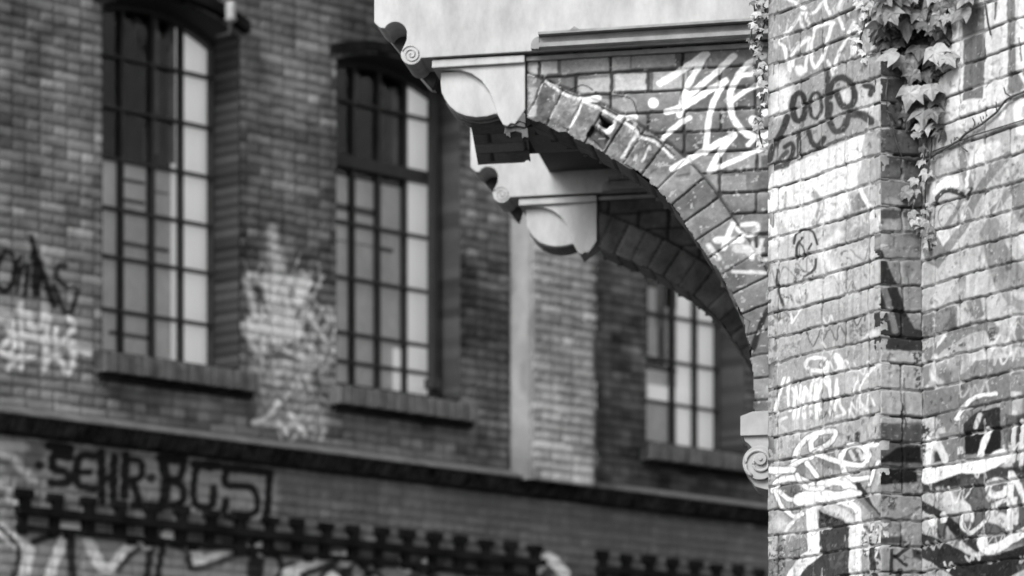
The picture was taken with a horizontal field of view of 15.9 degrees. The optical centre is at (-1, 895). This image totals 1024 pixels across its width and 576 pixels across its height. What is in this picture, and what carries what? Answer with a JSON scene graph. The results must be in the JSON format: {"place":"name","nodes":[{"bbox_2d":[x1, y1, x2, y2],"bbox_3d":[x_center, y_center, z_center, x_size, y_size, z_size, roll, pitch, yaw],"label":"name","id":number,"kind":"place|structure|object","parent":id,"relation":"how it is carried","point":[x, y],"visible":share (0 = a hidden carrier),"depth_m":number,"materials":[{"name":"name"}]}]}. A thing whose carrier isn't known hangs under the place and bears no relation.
{"place":"outdoors","nodes":[
{"label":"outdoors","id":0,"kind":"place"},
{"bbox_2d":[0,0,768,575],"bbox_3d":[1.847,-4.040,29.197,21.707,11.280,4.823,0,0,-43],"label":"brick building","id":1,"kind":"structure","parent":0,"point":[290,288],"depth_m":26.67,"materials":[{"name":"brick"}]},
{"bbox_2d":[94,0,257,399],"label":"window","id":2,"kind":"structure","parent":1,"relation":"in","point":[158,70],"depth_m":26.06,"materials":[{"name":"glass"}]},
{"bbox_2d":[329,53,477,428],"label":"window","id":3,"kind":"structure","parent":1,"relation":"in","point":[387,120],"depth_m":27.72,"materials":[{"name":"glass"}]},
{"bbox_2d":[640,278,748,479],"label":"window","id":4,"kind":"structure","parent":1,"relation":"in","point":[683,343],"depth_m":30.25,"materials":[{"name":"glass"}]},
{"bbox_2d":[374,0,1023,575],"bbox_3d":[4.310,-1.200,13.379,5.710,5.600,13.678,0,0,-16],"label":"brick building","id":5,"kind":"structure","parent":0,"point":[876,342],"depth_m":10.85,"materials":[{"name":"brick"}]},
{"bbox_2d":[745,0,768,147],"bbox_3d":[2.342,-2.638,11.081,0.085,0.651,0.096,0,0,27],"label":"ivy","id":6,"kind":"object","parent":5,"relation":"attached to","point":[757,23],"visible":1,"depth_m":11.07,"materials":[{"name":"grey plant"}]},
{"bbox_2d":[849,0,875,64],"bbox_3d":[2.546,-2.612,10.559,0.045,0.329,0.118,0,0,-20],"label":"ivy","id":7,"kind":"object","parent":5,"relation":"attached to","point":[855,41],"visible":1,"depth_m":10.57,"materials":[{"name":"white plant"}]},
{"bbox_2d":[863,0,1023,251],"bbox_3d":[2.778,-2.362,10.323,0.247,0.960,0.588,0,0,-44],"label":"ivy","id":8,"kind":"object","parent":5,"relation":"attached to","point":[903,26],"visible":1,"depth_m":10.46,"materials":[{"name":"grey plant"}]}
]}

